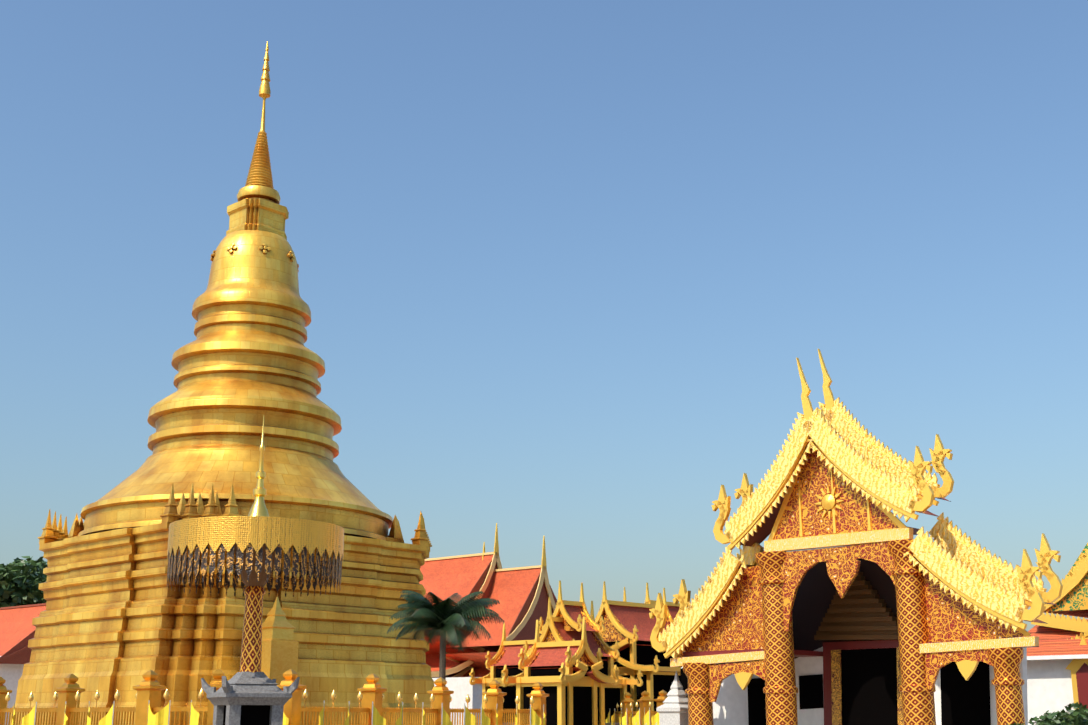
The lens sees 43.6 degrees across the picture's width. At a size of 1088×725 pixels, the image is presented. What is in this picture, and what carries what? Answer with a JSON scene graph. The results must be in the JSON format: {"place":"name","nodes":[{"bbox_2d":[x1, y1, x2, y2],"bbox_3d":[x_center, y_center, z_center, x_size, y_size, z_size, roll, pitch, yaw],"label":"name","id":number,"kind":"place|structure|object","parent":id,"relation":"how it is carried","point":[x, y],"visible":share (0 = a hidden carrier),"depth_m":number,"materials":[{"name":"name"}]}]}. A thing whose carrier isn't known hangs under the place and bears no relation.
{"place":"outdoors","nodes":[
{"label":"outdoors","id":0,"kind":"place"},
{"bbox_2d":[0,656,23,724],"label":"hall walls","id":1,"kind":"structure","parent":0,"point":[11,674],"depth_m":120.13,"materials":[{"name":"white paint"}]},
{"bbox_2d":[0,630,34,663],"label":"hall gable","id":2,"kind":"structure","parent":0,"point":[23,657],"depth_m":120.31,"materials":[{"name":"red paint"}]},
{"bbox_2d":[0,605,45,655],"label":"hall tiles","id":3,"kind":"object","parent":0,"point":[16,626],"depth_m":127.29,"materials":[{"name":"red tile"}]},
{"bbox_2d":[0,603,45,660],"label":"roof trim","id":4,"kind":"structure","parent":3,"relation":"attached to","point":[24,649],"depth_m":120.59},
{"bbox_2d":[387,590,504,679],"bbox_3d":[-4.060,13.056,55.481,4.895,7.612,4.344,0,-15,1],"label":"palm","id":5,"kind":"object","parent":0,"point":[445,613],"depth_m":55.79,"materials":[{"name":"green plant"}]},
{"bbox_2d":[432,677,481,724],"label":"hall walls","id":6,"kind":"structure","parent":0,"point":[461,687],"depth_m":99.36,"materials":[{"name":"white paint"}]},
{"bbox_2d":[419,554,540,677],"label":"hall tiles","id":7,"kind":"object","parent":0,"point":[443,579],"visible":0.08,"depth_m":108.67,"materials":[{"name":"red tile"}]},
{"bbox_2d":[425,552,555,684],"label":"roof trim","id":8,"kind":"structure","parent":7,"relation":"attached to","point":[524,621],"depth_m":106.95,"materials":[{"name":"gold metal"}]},
{"bbox_2d":[482,523,546,568],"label":"roof finial","id":9,"kind":"object","parent":8,"relation":"attached to","point":[496,550],"visible":0.54,"depth_m":110.53,"materials":[{"name":"gold metal"}]},
{"bbox_2d":[482,666,515,708],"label":"pavilion columns","id":10,"kind":"structure","parent":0,"point":[485,682],"depth_m":59.55,"materials":[{"name":"gold metal"}]},
{"bbox_2d":[446,560,557,650],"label":"gable","id":11,"kind":"structure","parent":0,"point":[527,632],"depth_m":106.15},
{"bbox_2d":[494,649,509,665],"bbox_3d":[-0.672,12.935,59.938,2.820,0.835,1.690,-13,-20,42],"label":"gable panel","id":12,"kind":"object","parent":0,"point":[499,658],"depth_m":60.55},
{"bbox_2d":[473,640,534,682],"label":"roof trim","id":13,"kind":"structure","parent":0,"point":[520,642],"depth_m":60.39,"materials":[{"name":"gold metal"}]},
{"bbox_2d":[488,665,522,721],"bbox_3d":[-0.672,14.985,59.404,2.760,3.402,2.400,-13,-20,42],"label":"doorway","id":14,"kind":"structure","parent":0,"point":[509,703],"depth_m":58.76,"materials":[{"name":"black"}]},
{"bbox_2d":[478,644,533,683],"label":"pavilion tiles","id":15,"kind":"object","parent":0,"point":[510,655],"visible":0.15,"depth_m":60.25,"materials":[{"name":"red tile"}]},
{"bbox_2d":[0,0,1087,631],"label":"sky","id":16,"kind":"structure","parent":0,"point":[566,268],"materials":[{"name":"blue"}]},
{"bbox_2d":[505,722,619,724],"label":"pavilion plinth","id":17,"kind":"structure","parent":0,"point":[605,723],"depth_m":54.70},
{"bbox_2d":[501,580,642,686],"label":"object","id":18,"kind":"object","parent":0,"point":[579,624],"visible":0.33,"depth_m":57.62,"materials":[{"name":"gold metal"}]},
{"bbox_2d":[509,605,627,685],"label":"pavilion tiles","id":19,"kind":"object","parent":18,"relation":"attached to","point":[574,612],"visible":0.1,"depth_m":57.73,"materials":[{"name":"red tile"}]},
{"bbox_2d":[508,600,638,684],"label":"roof trim","id":20,"kind":"structure","parent":19,"relation":"attached to","point":[559,608],"depth_m":57.38,"materials":[{"name":"gold metal"}]},
{"bbox_2d":[595,656,619,722],"bbox_3d":[1.162,13.817,57.246,3.450,2.795,2.392,-13,-20,42],"label":"dark interior","id":21,"kind":"object","parent":18,"relation":"on","point":[612,697],"depth_m":56.48,"materials":[{"name":"black"}]},
{"bbox_2d":[605,657,626,711],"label":"pavilion columns","id":22,"kind":"structure","parent":18,"relation":"attached to","point":[623,689],"depth_m":56.81,"materials":[{"name":"gold metal"}]},
{"bbox_2d":[544,610,610,656],"bbox_3d":[1.162,11.469,57.857,2.429,2.058,2.420,-13,-20,42],"label":"gable panel","id":23,"kind":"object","parent":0,"point":[551,638],"depth_m":57.65,"materials":[{"name":"gold metal"}]},
{"bbox_2d":[598,605,670,671],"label":"pavilion tiles","id":24,"kind":"object","parent":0,"point":[629,617],"visible":0.06,"depth_m":61.62,"materials":[{"name":"red tile"}]},
{"bbox_2d":[595,600,670,670],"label":"roof trim","id":25,"kind":"structure","parent":24,"relation":"attached to","point":[620,603],"depth_m":60.68,"materials":[{"name":"gold metal"}]},
{"bbox_2d":[595,581,673,672],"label":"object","id":26,"kind":"object","parent":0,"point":[634,633],"visible":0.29,"depth_m":59.81,"materials":[{"name":"gold metal"}]},
{"bbox_2d":[605,641,681,711],"bbox_3d":[4.197,15.163,61.434,4.500,4.863,3.864,-13,-20,42],"label":"dark interior","id":27,"kind":"object","parent":26,"relation":"on","point":[645,655],"visible":0.17,"depth_m":59.88,"materials":[{"name":"black"}]},
{"bbox_2d":[617,640,680,715],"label":"pavilion columns","id":28,"kind":"structure","parent":26,"relation":"attached to","point":[632,673],"depth_m":59.19,"materials":[{"name":"gold metal"}]},
{"bbox_2d":[599,611,670,641],"bbox_3d":[4.197,12.060,62.242,3.168,1.550,4.020,-13,-20,42],"label":"gable panel","id":29,"kind":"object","parent":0,"point":[611,633],"depth_m":60.63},
{"bbox_2d":[644,582,699,603],"bbox_3d":[6.354,12.885,66.079,6.100,4.069,4.700,-13,-20,42],"label":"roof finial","id":30,"kind":"object","parent":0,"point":[647,599],"visible":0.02,"depth_m":64.97,"materials":[{"name":"gold metal"}]},
{"bbox_2d":[667,606,679,619],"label":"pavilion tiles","id":31,"kind":"object","parent":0,"point":[673,611],"visible":0.04,"depth_m":66.04,"materials":[{"name":"red tile"}]},
{"bbox_2d":[646,600,679,606],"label":"roof ridge","id":32,"kind":"structure","parent":31,"relation":"attached to","point":[668,603],"depth_m":65.92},
{"bbox_2d":[814,572,897,639],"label":"inner gable","id":33,"kind":"structure","parent":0,"point":[859,611],"depth_m":43.63,"materials":[{"name":"brown wood"}]},
{"bbox_2d":[680,527,1038,724],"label":"doorway","id":34,"kind":"structure","parent":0,"point":[869,685],"depth_m":43.19,"materials":[{"name":"black"}]},
{"bbox_2d":[677,448,1025,701],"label":"carved gable panels","id":35,"kind":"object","parent":34,"relation":"attached to","point":[736,623],"depth_m":42.18,"materials":[{"name":"gold metal"}]},
{"bbox_2d":[658,397,1046,658],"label":"roof","id":36,"kind":"structure","parent":34,"relation":"attached to","point":[900,489],"depth_m":41.65,"materials":[{"name":"gold metal"}]},
{"bbox_2d":[649,349,1062,689],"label":"roof ornaments","id":37,"kind":"object","parent":34,"relation":"attached to","point":[1027,571],"visible":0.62,"depth_m":41.22},
{"bbox_2d":[831,647,902,724],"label":"viharn door leaves","id":38,"kind":"object","parent":34,"relation":"attached to","point":[836,684],"visible":0.72,"depth_m":43.55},
{"bbox_2d":[717,432,1055,623],"bbox_3d":[9.321,5.174,42.600,12.413,7.300,2.200,-13,-20,42],"label":"roof underside","id":39,"kind":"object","parent":34,"relation":"attached to","point":[762,534],"depth_m":44.22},
{"bbox_2d":[716,559,1014,664],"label":"ceiling","id":40,"kind":"structure","parent":0,"point":[816,592],"depth_m":45.04,"materials":[{"name":"brown wood"}]},
{"bbox_2d":[1044,543,1087,611],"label":"gable","id":41,"kind":"structure","parent":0,"point":[1076,598],"depth_m":50.96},
{"bbox_2d":[1044,610,1087,617],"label":"hall tiles","id":42,"kind":"object","parent":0,"point":[1081,613],"depth_m":53.64,"materials":[{"name":"red tile"}]},
{"label":"ground","id":43,"kind":"structure","parent":0,"visible":0},
{"bbox_2d":[0,574,44,604],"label":"tree","id":44,"kind":"object","parent":43,"relation":"on","point":[33,580],"depth_m":147.62,"materials":[{"name":"green plant"}]},
{"bbox_2d":[0,556,47,607],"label":"tree","id":45,"kind":"object","parent":43,"relation":"on","point":[14,592],"visible":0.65,"depth_m":144.30,"materials":[{"name":"green plant"}]},
{"bbox_2d":[10,198,433,724],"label":"stupa base","id":46,"kind":"object","parent":43,"relation":"on","point":[114,617],"visible":0.62,"depth_m":74.00,"materials":[{"name":"gold metal"}]},
{"bbox_2d":[78,41,392,539],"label":"round chedi","id":47,"kind":"structure","parent":46,"relation":"on","point":[245,362],"depth_m":80.05,"materials":[{"name":"gold metal"}]},
{"bbox_2d":[201,672,299,724],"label":"stone shrine","id":48,"kind":"object","parent":43,"relation":"on","point":[235,692],"visible":0.98,"depth_m":23.78,"materials":[{"name":"grey stone"}]},
{"bbox_2d":[223,705,269,724],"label":"shrine opening","id":49,"kind":"object","parent":48,"relation":"attached to","point":[255,714],"depth_m":23.74,"materials":[{"name":"black"}]},
{"bbox_2d":[239,586,264,672],"bbox_3d":[-5.228,6.343,23.990,0.611,4.728,0.611,0,-15,1],"label":"umbrella pole","id":50,"kind":"object","parent":48,"relation":"on","point":[251,653],"visible":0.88,"depth_m":24.26,"materials":[{"name":"gold metal"}]},
{"bbox_2d":[234,542,279,586],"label":"umbrella ribs","id":51,"kind":"object","parent":50,"relation":"attached to","point":[253,576],"visible":0.1,"depth_m":24.43,"materials":[{"name":"brown metal"}]},
{"bbox_2d":[167,516,343,569],"bbox_3d":[-5.228,3.332,24.775,3.132,0.630,3.132,0,-15,1],"label":"umbrella canopy","id":52,"kind":"object","parent":51,"relation":"attached to","point":[256,532],"visible":0.71,"depth_m":23.49,"materials":[{"name":"gold metal"}]},
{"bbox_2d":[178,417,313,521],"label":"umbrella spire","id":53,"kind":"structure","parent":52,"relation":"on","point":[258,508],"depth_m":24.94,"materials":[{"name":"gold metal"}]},
{"bbox_2d":[166,544,341,596],"bbox_3d":[-5.228,3.793,24.655,3.085,0.642,3.085,0,-15,1],"label":"umbrella fringe","id":54,"kind":"object","parent":52,"relation":"hanging from","point":[324,571],"visible":0.9,"depth_m":23.67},
{"bbox_2d":[261,597,298,684],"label":"mini spire","id":55,"kind":"structure","parent":43,"relation":"on","point":[279,656],"depth_m":69.11,"materials":[{"name":"gold metal"}]},
{"bbox_2d":[13,700,649,724],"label":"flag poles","id":56,"kind":"object","parent":43,"relation":"on","point":[324,707],"visible":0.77,"depth_m":30.82,"materials":[{"name":"gold metal"}]},
{"bbox_2d":[11,702,658,724],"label":"flags","id":57,"kind":"object","parent":56,"relation":"on","point":[160,717],"visible":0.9,"depth_m":30.62},
{"bbox_2d":[0,669,667,724],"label":"fence","id":58,"kind":"object","parent":43,"relation":"on","point":[150,688],"visible":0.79,"depth_m":30.48,"materials":[{"name":"gold metal"}]},
{"bbox_2d":[5,688,651,711],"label":"finials","id":59,"kind":"object","parent":58,"relation":"attached to","point":[305,696],"visible":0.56,"depth_m":30.90,"materials":[{"name":"gold metal"}]},
{"bbox_2d":[469,623,505,684],"bbox_3d":[-0.672,12.807,59.971,3.700,2.769,3.700,-13,-20,42],"label":"roof finial","id":60,"kind":"object","parent":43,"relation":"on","point":[487,664],"visible":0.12,"depth_m":60.24,"materials":[{"name":"gold metal"}]},
{"bbox_2d":[501,617,618,684],"bbox_3d":[0.589,10.411,48.988,2.900,2.369,3.100,-13,-20,42],"label":"roof finial","id":61,"kind":"object","parent":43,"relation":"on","point":[562,669],"visible":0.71,"depth_m":48.50,"materials":[{"name":"gold metal"}]},
{"bbox_2d":[528,652,591,666],"bbox_3d":[0.589,10.627,48.932,2.020,0.615,1.373,-13,-20,42],"label":"gable panel","id":62,"kind":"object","parent":61,"relation":"attached to","point":[583,659],"depth_m":48.44,"materials":[{"name":"gold metal"}]},
{"bbox_2d":[516,665,604,724],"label":"pavilion columns","id":63,"kind":"structure","parent":61,"relation":"attached to","point":[527,680],"depth_m":48.09,"materials":[{"name":"gold metal"}]},
{"bbox_2d":[506,640,614,682],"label":"roof trim","id":64,"kind":"structure","parent":61,"relation":"attached to","point":[591,658],"depth_m":48.34,"materials":[{"name":"gold metal"}]},
{"bbox_2d":[523,666,598,724],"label":"dark interior","id":65,"kind":"object","parent":61,"relation":"attached to","point":[582,705],"visible":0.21,"depth_m":47.87,"materials":[{"name":"black"}]},
{"bbox_2d":[522,646,605,683],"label":"pavilion tiles","id":66,"kind":"object","parent":61,"relation":"attached to","point":[552,656],"visible":0.27,"depth_m":48.77,"materials":[{"name":"red tile"}]},
{"bbox_2d":[623,587,626,601],"bbox_3d":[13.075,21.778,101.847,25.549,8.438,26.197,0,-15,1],"label":"roof finial","id":67,"kind":"object","parent":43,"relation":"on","point":[624,597],"visible":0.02,"depth_m":95.12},
{"bbox_2d":[656,671,687,724],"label":"stupa","id":68,"kind":"object","parent":43,"relation":"on","point":[672,709],"visible":0.9,"depth_m":44.97,"materials":[{"name":"white paint"}]},
{"bbox_2d":[682,663,715,724],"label":"column","id":69,"kind":"structure","parent":43,"relation":"on","point":[700,705],"depth_m":43.91,"materials":[{"name":"gold metal"}]},
{"bbox_2d":[755,551,797,724],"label":"column","id":70,"kind":"structure","parent":43,"relation":"on","point":[780,690],"depth_m":42.14,"materials":[{"name":"gold"}]},
{"bbox_2d":[670,528,1038,666],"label":"viharn beams","id":71,"kind":"structure","parent":70,"relation":"on","point":[825,541],"depth_m":41.08,"materials":[{"name":"gold metal"}]},
{"bbox_2d":[681,637,1027,724],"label":"viharn walls","id":72,"kind":"structure","parent":43,"relation":"on","point":[730,705],"depth_m":44.94,"materials":[{"name":"white paint"}]},
{"bbox_2d":[887,539,935,724],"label":"column","id":73,"kind":"structure","parent":43,"relation":"on","point":[918,704],"depth_m":39.12,"materials":[{"name":"gold metal"}]},
{"bbox_2d":[987,648,1024,724],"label":"column","id":74,"kind":"structure","parent":43,"relation":"on","point":[1007,682],"depth_m":37.00,"materials":[{"name":"gold metal"}]},
{"bbox_2d":[1005,702,1087,724],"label":"bushes","id":75,"kind":"object","parent":43,"relation":"on","point":[1077,716],"visible":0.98,"depth_m":31.66,"materials":[{"name":"green plant"}]},
{"bbox_2d":[1027,654,1087,724],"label":"wall","id":76,"kind":"structure","parent":43,"relation":"on","point":[1049,683],"depth_m":50.10,"materials":[{"name":"white paint"}]},
{"bbox_2d":[1065,636,1087,709],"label":"hall window frame","id":77,"kind":"object","parent":76,"relation":"on","point":[1074,665],"visible":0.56,"depth_m":49.41,"materials":[{"name":"gold metal"}]},
{"bbox_2d":[1076,663,1087,707],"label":"window shutter","id":78,"kind":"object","parent":77,"relation":"in","point":[1082,679],"depth_m":49.13,"materials":[{"name":"red wood"}]},
{"bbox_2d":[1031,555,1087,638],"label":"roof trim","id":79,"kind":"structure","parent":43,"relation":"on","point":[1072,582],"depth_m":50.73,"materials":[{"name":"gold metal"}]},
{"bbox_2d":[1027,619,1087,655],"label":"roof","id":80,"kind":"structure","parent":79,"relation":"attached to","point":[1054,641],"depth_m":50.26,"materials":[{"name":"red tile"}]},
{"bbox_2d":[1041,548,1087,638],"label":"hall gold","id":81,"kind":"object","parent":79,"relation":"on","point":[1068,618],"visible":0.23,"depth_m":50.62,"materials":[{"name":"orange"}]}
]}

